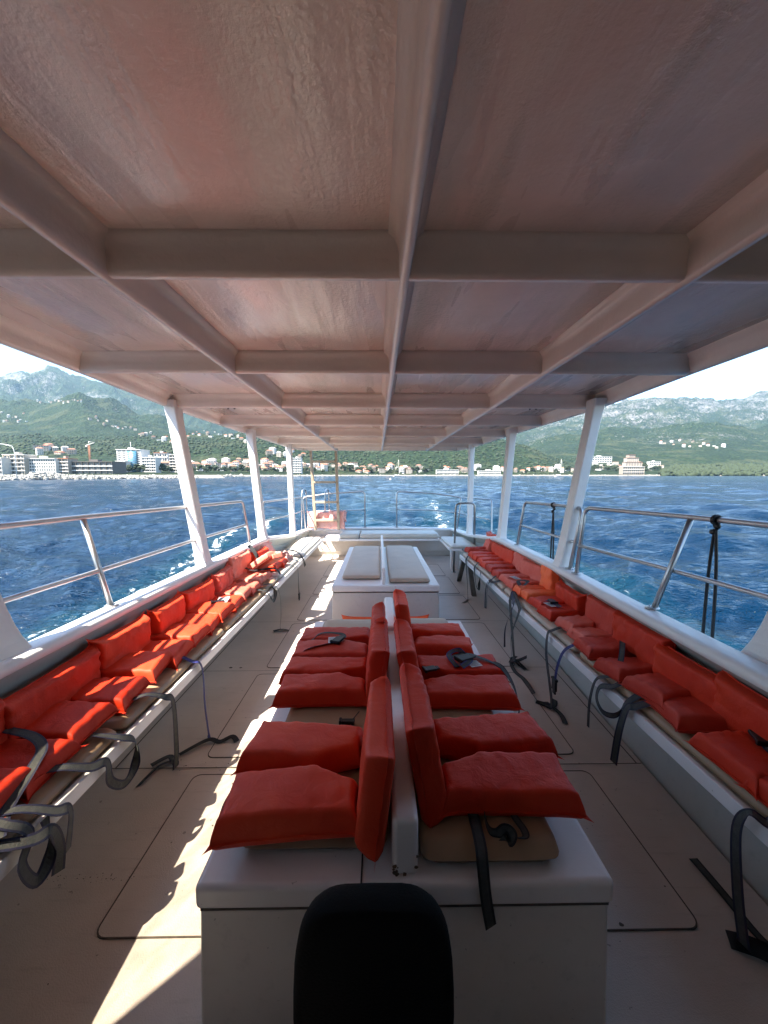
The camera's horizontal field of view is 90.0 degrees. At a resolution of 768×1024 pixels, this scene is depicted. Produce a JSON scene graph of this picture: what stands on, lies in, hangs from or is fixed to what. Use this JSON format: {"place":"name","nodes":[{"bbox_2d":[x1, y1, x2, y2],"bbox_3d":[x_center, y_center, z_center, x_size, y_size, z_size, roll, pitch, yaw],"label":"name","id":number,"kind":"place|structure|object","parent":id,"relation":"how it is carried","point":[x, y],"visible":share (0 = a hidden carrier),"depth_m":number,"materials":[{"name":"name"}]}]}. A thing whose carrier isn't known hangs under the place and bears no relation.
{"place":"outdoors","nodes":[
{"label":"outdoors","id":0,"kind":"place"},
{"bbox_2d":[339,711,359,724],"bbox_3d":[-0.134,0.854,1.582,0.116,0.021,0.058,-4,7,-37],"label":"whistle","id":1,"kind":"object","parent":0,"point":[346,721],"visible":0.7,"depth_m":1.56,"materials":[{"name":"black plastic"}]},
{"bbox_2d":[0,476,767,650],"bbox_3d":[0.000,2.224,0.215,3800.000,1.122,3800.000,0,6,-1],"label":"sea","id":2,"kind":"structure","parent":0,"point":[31,557],"depth_m":16.85,"materials":[{"name":"liquid"}]},
{"bbox_2d":[0,471,224,480],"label":"breakwater rocks","id":3,"kind":"object","parent":2,"relation":"in","point":[41,475],"visible":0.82,"depth_m":199.01,"materials":[{"name":"grey stone"}]},
{"bbox_2d":[0,0,767,1023],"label":"tour boat","id":4,"kind":"object","parent":2,"relation":"on","point":[290,226],"visible":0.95,"depth_m":1.14,"materials":[{"name":"paint"}]},
{"bbox_2d":[2,639,178,786],"bbox_3d":[-1.250,1.000,1.711,0.440,0.745,0.720,0,4,-1],"label":"life jacket","id":5,"kind":"object","parent":4,"relation":"on","point":[79,699],"visible":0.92,"depth_m":1.57,"materials":[{"name":"orange fabric"}]},
{"bbox_2d":[0,500,250,605],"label":"railing","id":6,"kind":"object","parent":4,"relation":"on","point":[99,570],"visible":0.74,"depth_m":2.09,"materials":[{"name":"silver metal"}]},
{"bbox_2d":[0,539,322,880],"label":"side bench","id":7,"kind":"object","parent":4,"relation":"attached to","point":[76,789],"visible":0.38,"depth_m":1.68,"materials":[{"name":"paint"}]},
{"bbox_2d":[1,728,116,838],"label":"seat cushion","id":8,"kind":"object","parent":7,"relation":"on","point":[52,788],"visible":0.32,"depth_m":1.31,"materials":[{"name":"beige fabric"}]},
{"bbox_2d":[0,802,73,888],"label":"life jacket","id":9,"kind":"object","parent":8,"relation":"on","point":[54,856],"visible":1,"depth_m":1.14,"materials":[{"name":"grey fabric"}]},
{"bbox_2d":[0,698,140,838],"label":"life jacket","id":10,"kind":"object","parent":8,"relation":"on","point":[32,763],"visible":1,"depth_m":1.32,"materials":[{"name":"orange fabric"}]},
{"bbox_2d":[99,628,223,730],"bbox_3d":[-1.251,0.858,2.130,0.322,0.060,1.070,0,4,-1],"label":"seat cushion","id":11,"kind":"object","parent":7,"relation":"on","point":[167,678],"visible":0.3,"depth_m":1.90,"materials":[{"name":"beige plastic"}]},
{"bbox_2d":[146,590,225,647],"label":"life jacket","id":12,"kind":"object","parent":11,"relation":"on","point":[171,619],"visible":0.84,"depth_m":2.41,"materials":[{"name":"orange fabric"}]},
{"bbox_2d":[216,577,277,630],"bbox_3d":[-1.268,0.761,3.391,0.322,0.060,1.420,0,4,-1],"label":"seat cushion","id":13,"kind":"object","parent":7,"relation":"on","point":[229,621],"visible":0.3,"depth_m":3.12,"materials":[{"name":"beige plastic"}]},
{"bbox_2d":[178,577,244,622],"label":"life jacket","id":14,"kind":"object","parent":13,"relation":"on","point":[201,598],"visible":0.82,"depth_m":2.84,"materials":[{"name":"orange fabric"}]},
{"bbox_2d":[225,549,271,584],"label":"life jacket","id":15,"kind":"object","parent":13,"relation":"on","point":[239,563],"visible":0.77,"depth_m":3.73,"materials":[{"name":"orange fabric"}]},
{"bbox_2d":[271,558,298,579],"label":"seat cushion","id":16,"kind":"object","parent":7,"relation":"on","point":[287,568],"visible":0.31,"depth_m":4.45,"materials":[{"name":"beige plastic"}]},
{"bbox_2d":[259,541,305,566],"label":"life jacket","id":17,"kind":"object","parent":16,"relation":"on","point":[267,544],"visible":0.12,"depth_m":4.92,"materials":[{"name":"fabric"}]},
{"bbox_2d":[285,537,320,556],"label":"seat cushion","id":18,"kind":"object","parent":7,"relation":"on","point":[303,546],"visible":0.84,"depth_m":6.07,"materials":[{"name":"white fabric"}]},
{"bbox_2d":[85,610,238,755],"bbox_3d":[-1.164,0.964,2.067,0.657,0.766,0.482,0,4,-1],"label":"life jacket","id":19,"kind":"object","parent":4,"relation":"on","point":[131,649],"visible":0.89,"depth_m":2.01,"materials":[{"name":"red fabric"}]},
{"bbox_2d":[210,563,287,631],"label":"life jacket","id":20,"kind":"object","parent":4,"relation":"on","point":[224,583],"visible":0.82,"depth_m":3.32,"materials":[{"name":"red fabric"}]},
{"bbox_2d":[245,545,287,573],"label":"life jacket","id":21,"kind":"object","parent":4,"relation":"on","point":[264,561],"visible":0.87,"depth_m":3.94,"materials":[{"name":"orange fabric"}]},
{"bbox_2d":[250,546,299,599],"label":"life jacket","id":22,"kind":"object","parent":4,"relation":"on","point":[281,563],"visible":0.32,"depth_m":4.44,"materials":[{"name":"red fabric"}]},
{"bbox_2d":[263,497,302,520],"bbox_3d":[-1.629,-0.050,6.436,0.042,0.461,2.922,0,6,-2],"label":"railing","id":23,"kind":"object","parent":4,"relation":"on","point":[280,500],"visible":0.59,"depth_m":5.84,"materials":[{"name":"silver metal"}]},
{"bbox_2d":[301,489,307,528],"bbox_3d":[-1.640,-0.069,7.908,0.040,0.819,0.392,1,6,8],"label":"grab hoop","id":24,"kind":"object","parent":4,"relation":"attached to","point":[306,507],"visible":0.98,"depth_m":7.79,"materials":[{"name":"silver metal"}]},
{"bbox_2d":[309,451,339,529],"bbox_3d":[-1.158,-0.437,7.536,0.567,1.604,0.181,0,6,-1],"label":"wooden ladder","id":25,"kind":"object","parent":4,"relation":"attached to","point":[314,501],"visible":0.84,"depth_m":7.51,"materials":[{"name":"brown wood"}]},
{"bbox_2d":[324,489,329,528],"bbox_3d":[-1.170,-0.069,7.914,0.040,0.819,0.392,1,6,8],"label":"grab hoop","id":26,"kind":"object","parent":4,"relation":"attached to","point":[325,500],"visible":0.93,"depth_m":7.75,"materials":[{"name":"silver metal"}]},
{"bbox_2d":[307,510,347,528],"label":"life jacket","id":27,"kind":"object","parent":4,"relation":"on","point":[330,514],"visible":0.75,"depth_m":7.68,"materials":[{"name":"fabric"}]},
{"bbox_2d":[302,491,365,528],"bbox_3d":[-1.022,-0.049,7.917,1.291,0.767,0.103,-1,6,-9],"label":"railing","id":28,"kind":"object","parent":4,"relation":"on","point":[364,509],"visible":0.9,"depth_m":7.92,"materials":[{"name":"silver metal"}]},
{"bbox_2d":[293,883,453,1023],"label":"black chair","id":29,"kind":"object","parent":4,"relation":"on","point":[373,953],"visible":1,"depth_m":0.78,"materials":[{"name":"plastic"}]},
{"bbox_2d":[309,534,450,550],"bbox_3d":[-0.074,0.652,7.537,2.910,0.348,0.710,0,4,-1],"label":"stern bench","id":30,"kind":"object","parent":4,"relation":"on","point":[332,542],"visible":0.56,"depth_m":7.83,"materials":[{"name":"white plastic"}]},
{"bbox_2d":[339,530,359,538],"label":"seat cushion","id":31,"kind":"object","parent":30,"relation":"on","point":[351,534],"visible":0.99,"depth_m":7.20,"materials":[{"name":"beige plastic"}]},
{"bbox_2d":[360,530,438,538],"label":"seat cushion","id":32,"kind":"object","parent":30,"relation":"on","point":[386,534],"visible":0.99,"depth_m":7.21,"materials":[{"name":"white leather"}]},
{"bbox_2d":[341,614,428,619],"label":"life jacket","id":33,"kind":"object","parent":4,"relation":"on","point":[352,617],"visible":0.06,"depth_m":3.61,"materials":[{"name":"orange fabric"}]},
{"bbox_2d":[332,535,439,618],"bbox_3d":[0.002,0.792,5.170,1.113,0.630,2.512,0,4,-1],"label":"bench locker","id":34,"kind":"object","parent":4,"relation":"on","point":[357,598],"visible":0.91,"depth_m":3.93,"materials":[{"name":"white plastic"}]},
{"bbox_2d":[342,546,380,579],"bbox_3d":[-0.258,0.629,5.110,0.418,0.052,2.000,0,4,-1],"label":"seat cushion","id":35,"kind":"object","parent":34,"relation":"on","point":[363,563],"visible":1,"depth_m":4.68,"materials":[{"name":"beige plastic"}]},
{"bbox_2d":[386,545,429,582],"bbox_3d":[0.254,0.633,5.057,0.430,0.050,2.180,0,4,-1],"label":"seat cushion","id":36,"kind":"object","parent":34,"relation":"on","point":[404,564],"visible":1,"depth_m":4.57,"materials":[{"name":"beige leather"}]},
{"bbox_2d":[196,597,612,1023],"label":"bench locker","id":37,"kind":"object","parent":4,"relation":"on","point":[536,953],"visible":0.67,"depth_m":1.03,"materials":[{"name":"white plastic"}]},
{"bbox_2d":[244,619,387,849],"bbox_3d":[-0.212,0.867,1.944,0.426,0.061,1.750,0,4,-1],"label":"seat cushion","id":38,"kind":"object","parent":37,"relation":"on","point":[330,715],"visible":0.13,"depth_m":1.60,"materials":[{"name":"beige fabric"}]},
{"bbox_2d":[201,675,394,869],"bbox_3d":[-0.244,0.781,1.233,0.545,0.374,0.508,0,4,-1],"label":"life jacket","id":39,"kind":"object","parent":38,"relation":"on","point":[289,784],"visible":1,"depth_m":1.10,"materials":[{"name":"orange fabric"}]},
{"bbox_2d":[269,613,389,707],"bbox_3d":[-0.248,0.715,1.852,0.542,0.317,0.452,0,4,-1],"label":"life jacket","id":40,"kind":"object","parent":38,"relation":"on","point":[325,682],"visible":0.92,"depth_m":1.72,"materials":[{"name":"red fabric"}]},
{"bbox_2d":[292,602,385,657],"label":"life jacket","id":41,"kind":"object","parent":38,"relation":"on","point":[319,642],"visible":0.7,"depth_m":2.18,"materials":[{"name":"fabric"}]},
{"bbox_2d":[411,618,558,862],"bbox_3d":[0.281,0.866,1.928,0.388,0.065,1.795,0,4,-1],"label":"seat cushion","id":42,"kind":"object","parent":37,"relation":"on","point":[448,839],"visible":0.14,"depth_m":1.07,"materials":[{"name":"beige fabric"}]},
{"bbox_2d":[393,588,473,655],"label":"life jacket","id":43,"kind":"object","parent":42,"relation":"on","point":[437,639],"visible":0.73,"depth_m":2.23,"materials":[{"name":"red fabric"}]},
{"bbox_2d":[394,618,524,712],"bbox_3d":[0.333,0.731,1.827,0.563,0.356,0.459,0,4,-1],"label":"life jacket","id":44,"kind":"object","parent":42,"relation":"on","point":[462,679],"visible":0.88,"depth_m":1.74,"materials":[{"name":"red fabric"}]},
{"bbox_2d":[399,661,593,930],"bbox_3d":[0.342,0.823,1.264,0.564,0.491,0.567,0,4,-1],"label":"life jacket","id":45,"kind":"object","parent":42,"relation":"on","point":[503,764],"visible":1,"depth_m":1.14,"materials":[{"name":"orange fabric"}]},
{"bbox_2d":[396,491,461,528],"bbox_3d":[0.915,-0.049,7.918,1.338,0.767,0.164,1,6,12],"label":"railing","id":46,"kind":"object","parent":4,"relation":"on","point":[428,509],"visible":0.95,"depth_m":7.93,"materials":[{"name":"silver metal"}]},
{"bbox_2d":[440,539,464,568],"bbox_3d":[1.263,0.771,6.626,0.460,0.450,1.100,0,4,-1],"label":"corner bench","id":47,"kind":"object","parent":4,"relation":"on","point":[456,550],"visible":0.5,"depth_m":6.65,"materials":[{"name":"white plastic"}]},
{"bbox_2d":[441,537,475,547],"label":"seat cushion","id":48,"kind":"object","parent":47,"relation":"on","point":[461,542],"visible":0.87,"depth_m":6.40,"materials":[{"name":"beige plastic"}]},
{"bbox_2d":[451,502,475,572],"bbox_3d":[1.295,0.432,6.288,0.385,1.193,0.141,2,6,23],"label":"grab rail","id":49,"kind":"object","parent":4,"relation":"on","point":[474,525],"visible":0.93,"depth_m":6.25,"materials":[{"name":"metal"}]},
{"bbox_2d":[459,497,492,534],"bbox_3d":[1.693,0.047,7.159,0.309,0.651,1.351,0,6,-3],"label":"railing","id":50,"kind":"object","parent":4,"relation":"on","point":[491,511],"visible":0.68,"depth_m":6.64,"materials":[{"name":"silver metal"}]},
{"bbox_2d":[462,530,495,602],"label":"life jacket","id":51,"kind":"object","parent":4,"relation":"on","point":[487,545],"visible":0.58,"depth_m":5.22,"materials":[{"name":"fabric"}]},
{"bbox_2d":[477,545,513,568],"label":"life jacket","id":52,"kind":"object","parent":4,"relation":"on","point":[505,555],"visible":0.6,"depth_m":4.51,"materials":[{"name":"red fabric"}]},
{"bbox_2d":[498,557,540,693],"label":"life jacket","id":53,"kind":"object","parent":4,"relation":"on","point":[529,573],"visible":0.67,"depth_m":3.49,"materials":[{"name":"red fabric"}]},
{"bbox_2d":[513,565,559,601],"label":"life jacket","id":54,"kind":"object","parent":4,"relation":"on","point":[549,579],"visible":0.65,"depth_m":3.26,"materials":[{"name":"orange fabric"}]},
{"bbox_2d":[516,501,582,567],"bbox_3d":[1.505,0.167,3.624,0.134,0.518,1.269,0,4,-1],"label":"railing","id":55,"kind":"object","parent":4,"relation":"on","point":[575,540],"visible":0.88,"depth_m":3.36,"materials":[{"name":"silver metal"}]},
{"bbox_2d":[550,502,555,559],"bbox_3d":[1.556,0.392,3.572,0.053,0.972,0.078,0,4,-1],"label":"fender rope","id":56,"kind":"object","parent":55,"relation":"attached to","point":[552,532],"visible":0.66,"depth_m":3.54,"materials":[{"name":"black fabric"}]},
{"bbox_2d":[533,594,615,723],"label":"life jacket","id":57,"kind":"object","parent":4,"relation":"on","point":[595,620],"visible":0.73,"depth_m":2.46,"materials":[{"name":"red fabric"}]},
{"bbox_2d":[457,555,767,846],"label":"side bench","id":58,"kind":"object","parent":4,"relation":"on","point":[722,792],"visible":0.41,"depth_m":1.62,"materials":[{"name":"paint"}]},
{"bbox_2d":[463,553,506,589],"bbox_3d":[1.263,0.668,4.602,0.265,0.059,1.800,0,4,-1],"label":"seat cushion","id":59,"kind":"object","parent":58,"relation":"on","point":[501,585],"visible":0.38,"depth_m":4.31,"materials":[{"name":"beige leather"}]},
{"bbox_2d":[468,542,499,589],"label":"life jacket","id":60,"kind":"object","parent":59,"relation":"on","point":[474,555],"visible":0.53,"depth_m":4.89,"materials":[{"name":"red fabric"}]},
{"bbox_2d":[484,552,524,607],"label":"life jacket","id":61,"kind":"object","parent":59,"relation":"on","point":[498,570],"visible":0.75,"depth_m":4.07,"materials":[{"name":"fabric"}]},
{"bbox_2d":[504,587,580,653],"bbox_3d":[1.248,0.791,3.006,0.193,0.059,1.360,0,4,-1],"label":"seat cushion","id":62,"kind":"object","parent":58,"relation":"on","point":[565,638],"visible":0.32,"depth_m":2.76,"materials":[{"name":"beige leather"}]},
{"bbox_2d":[526,578,586,621],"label":"life jacket","id":63,"kind":"object","parent":62,"relation":"on","point":[565,600],"visible":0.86,"depth_m":2.83,"materials":[{"name":"red fabric"}]},
{"bbox_2d":[580,652,767,817],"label":"seat cushion","id":64,"kind":"object","parent":58,"relation":"on","point":[657,718],"visible":0.25,"depth_m":1.48,"materials":[{"name":"beige leather"}]},
{"bbox_2d":[571,610,676,726],"bbox_3d":[1.285,0.871,2.087,0.372,0.603,0.486,0,4,-1],"label":"life jacket","id":65,"kind":"object","parent":4,"relation":"on","point":[622,652],"visible":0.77,"depth_m":2.05,"materials":[{"name":"fabric"}]},
{"bbox_2d":[595,636,730,765],"bbox_3d":[1.293,0.935,1.671,0.375,0.606,0.684,0,4,-1],"label":"life jacket","id":66,"kind":"object","parent":4,"relation":"on","point":[676,690],"visible":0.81,"depth_m":1.67,"materials":[{"name":"fabric"}]},
{"bbox_2d":[574,506,767,610],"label":"railing","id":67,"kind":"object","parent":4,"relation":"on","point":[670,569],"visible":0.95,"depth_m":2.04,"materials":[{"name":"silver metal"}]},
{"bbox_2d":[701,514,721,637],"bbox_3d":[1.625,0.556,1.930,0.053,1.095,0.078,0,4,-1],"label":"fender rope","id":68,"kind":"object","parent":67,"relation":"hanging from","point":[713,532],"visible":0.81,"depth_m":1.89,"materials":[{"name":"fabric"}]},
{"bbox_2d":[684,670,767,962],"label":"life jacket","id":69,"kind":"object","parent":4,"relation":"on","point":[738,753],"visible":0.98,"depth_m":1.31,"materials":[{"name":"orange fabric"}]},
{"bbox_2d":[0,365,767,476],"bbox_3d":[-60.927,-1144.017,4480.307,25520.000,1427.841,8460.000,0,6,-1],"label":"hills","id":70,"kind":"structure","parent":0,"point":[641,428],"depth_m":2217.77,"materials":[{"name":"green plant"}]},
{"bbox_2d":[0,458,11,473],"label":"hotel building","id":71,"kind":"structure","parent":70,"relation":"on","point":[5,465],"depth_m":424.62,"materials":[{"name":"concrete"}]},
{"bbox_2d":[2,452,37,473],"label":"hotel building","id":72,"kind":"structure","parent":70,"relation":"on","point":[22,463],"depth_m":431.33,"materials":[{"name":"concrete"}]},
{"bbox_2d":[35,447,43,454],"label":"house","id":73,"kind":"structure","parent":70,"relation":"on","point":[39,450],"depth_m":913.07,"materials":[{"name":"paint"}]},
{"bbox_2d":[38,445,48,450],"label":"house","id":74,"kind":"structure","parent":70,"relation":"on","point":[45,448],"depth_m":966.59,"materials":[{"name":"concrete"}]},
{"bbox_2d":[28,456,59,473],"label":"hotel building","id":75,"kind":"structure","parent":70,"relation":"on","point":[43,464],"depth_m":436.87,"materials":[{"name":"concrete"}]},
{"bbox_2d":[61,446,68,451],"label":"house","id":76,"kind":"structure","parent":70,"relation":"on","point":[63,448],"depth_m":967.18,"materials":[{"name":"paint"}]},
{"bbox_2d":[58,456,77,473],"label":"hotel building","id":77,"kind":"structure","parent":70,"relation":"on","point":[65,464],"depth_m":442.08,"materials":[{"name":"concrete"}]},
{"bbox_2d":[66,448,76,454],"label":"house","id":78,"kind":"structure","parent":70,"relation":"on","point":[70,451],"depth_m":936.81,"materials":[{"name":"grey concrete"}]},
{"bbox_2d":[71,459,126,473],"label":"hotel building","id":79,"kind":"structure","parent":70,"relation":"on","point":[94,466],"depth_m":447.59,"materials":[{"name":"concrete"}]},
{"bbox_2d":[115,459,130,471],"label":"hotel building","id":80,"kind":"structure","parent":70,"relation":"on","point":[127,463],"depth_m":500.25,"materials":[{"name":"concrete"}]},
{"bbox_2d":[126,465,134,472],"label":"tree","id":81,"kind":"object","parent":70,"relation":"on","point":[129,468],"visible":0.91,"depth_m":488.47,"materials":[{"name":"green plant"}]},
{"bbox_2d":[115,442,149,471],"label":"hotel building","id":82,"kind":"structure","parent":70,"relation":"on","point":[133,455],"depth_m":510.28,"materials":[{"name":"concrete"}]},
{"bbox_2d":[137,465,146,470],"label":"tree","id":83,"kind":"object","parent":70,"relation":"on","point":[143,467],"visible":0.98,"depth_m":495.25,"materials":[{"name":"green plant"}]},
{"bbox_2d":[141,455,160,472],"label":"apartment building","id":84,"kind":"structure","parent":70,"relation":"on","point":[151,463],"depth_m":512.27,"materials":[{"name":"concrete"}]},
{"bbox_2d":[154,451,170,460],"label":"apartment building","id":85,"kind":"structure","parent":70,"relation":"on","point":[163,456],"depth_m":629.30,"materials":[{"name":"concrete"}]},
{"bbox_2d":[159,463,166,472],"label":"tree","id":86,"kind":"object","parent":70,"relation":"on","point":[163,466],"visible":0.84,"depth_m":522.24,"materials":[{"name":"green plant"}]},
{"bbox_2d":[168,454,177,472],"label":"apartment building","id":87,"kind":"structure","parent":70,"relation":"on","point":[172,463],"depth_m":551.62,"materials":[{"name":"concrete"}]},
{"bbox_2d":[196,464,203,469],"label":"building","id":88,"kind":"structure","parent":70,"relation":"on","point":[200,466],"depth_m":641.43,"materials":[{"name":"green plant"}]},
{"bbox_2d":[206,459,214,465],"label":"house","id":89,"kind":"structure","parent":70,"relation":"on","point":[210,461],"depth_m":782.97,"materials":[{"name":"concrete"}]},
{"bbox_2d":[211,465,219,470],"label":"tree","id":90,"kind":"object","parent":70,"relation":"on","point":[214,467],"visible":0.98,"depth_m":646.79,"materials":[{"name":"green plant"}]},
{"bbox_2d":[261,458,268,466],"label":"house","id":91,"kind":"structure","parent":70,"relation":"on","point":[263,460],"depth_m":837.22,"materials":[{"name":"concrete"}]},
{"bbox_2d":[262,462,269,469],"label":"house","id":92,"kind":"structure","parent":70,"relation":"on","point":[266,464],"depth_m":809.97,"materials":[{"name":"beige concrete"}]},
{"bbox_2d":[266,450,272,455],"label":"house","id":93,"kind":"structure","parent":70,"relation":"on","point":[269,452],"depth_m":967.07,"materials":[{"name":"beige concrete"}]},
{"bbox_2d":[0,432,575,473],"bbox_3d":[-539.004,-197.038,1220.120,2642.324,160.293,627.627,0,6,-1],"label":"trees","id":94,"kind":"object","parent":70,"relation":"on","point":[219,446],"visible":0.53,"depth_m":1106.66,"materials":[{"name":"green plant"}]},
{"bbox_2d":[293,457,302,473],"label":"hotel building","id":95,"kind":"structure","parent":70,"relation":"on","point":[297,466],"depth_m":752.60,"materials":[{"name":"concrete"}]},
{"bbox_2d":[321,463,327,470],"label":"house","id":96,"kind":"structure","parent":70,"relation":"on","point":[324,466],"depth_m":859.67,"materials":[{"name":"concrete"}]},
{"bbox_2d":[399,466,404,473],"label":"house","id":97,"kind":"structure","parent":70,"relation":"on","point":[402,469],"depth_m":926.33,"materials":[{"name":"concrete"}]},
{"bbox_2d":[436,468,458,473],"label":"hotel building","id":98,"kind":"structure","parent":70,"relation":"on","point":[445,471],"depth_m":897.23,"materials":[{"name":"concrete"}]},
{"bbox_2d":[461,467,467,472],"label":"house","id":99,"kind":"structure","parent":70,"relation":"on","point":[464,470],"depth_m":964.15,"materials":[{"name":"beige concrete"}]},
{"bbox_2d":[477,469,500,474],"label":"hotel building","id":100,"kind":"structure","parent":70,"relation":"on","point":[487,472],"depth_m":898.74,"materials":[{"name":"concrete"}]},
{"bbox_2d":[216,474,764,476],"bbox_3d":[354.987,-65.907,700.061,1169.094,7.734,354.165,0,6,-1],"label":"shore rocks","id":101,"kind":"object","parent":70,"relation":"on","point":[227,475],"visible":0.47,"depth_m":819.89,"materials":[{"name":"grey stone"}]},
{"bbox_2d":[592,456,611,462],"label":"hotel building","id":102,"kind":"structure","parent":70,"relation":"on","point":[603,459],"depth_m":1355.66,"materials":[{"name":"concrete"}]},
{"bbox_2d":[619,455,644,474],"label":"hotel building","id":103,"kind":"structure","parent":70,"relation":"on","point":[631,464],"depth_m":904.69,"materials":[{"name":"concrete"}]},
{"bbox_2d":[647,461,660,465],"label":"hotel building","id":104,"kind":"structure","parent":70,"relation":"on","point":[653,463],"depth_m":1175.58,"materials":[{"name":"concrete"}]},
{"bbox_2d":[658,463,767,475],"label":"woods","id":105,"kind":"object","parent":70,"relation":"on","point":[730,469],"visible":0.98,"depth_m":856.80,"materials":[{"name":"green plant"}]},
{"bbox_2d":[0,344,767,403],"label":"sky","id":106,"kind":"structure","parent":0,"point":[744,376],"materials":[{"name":"white"}]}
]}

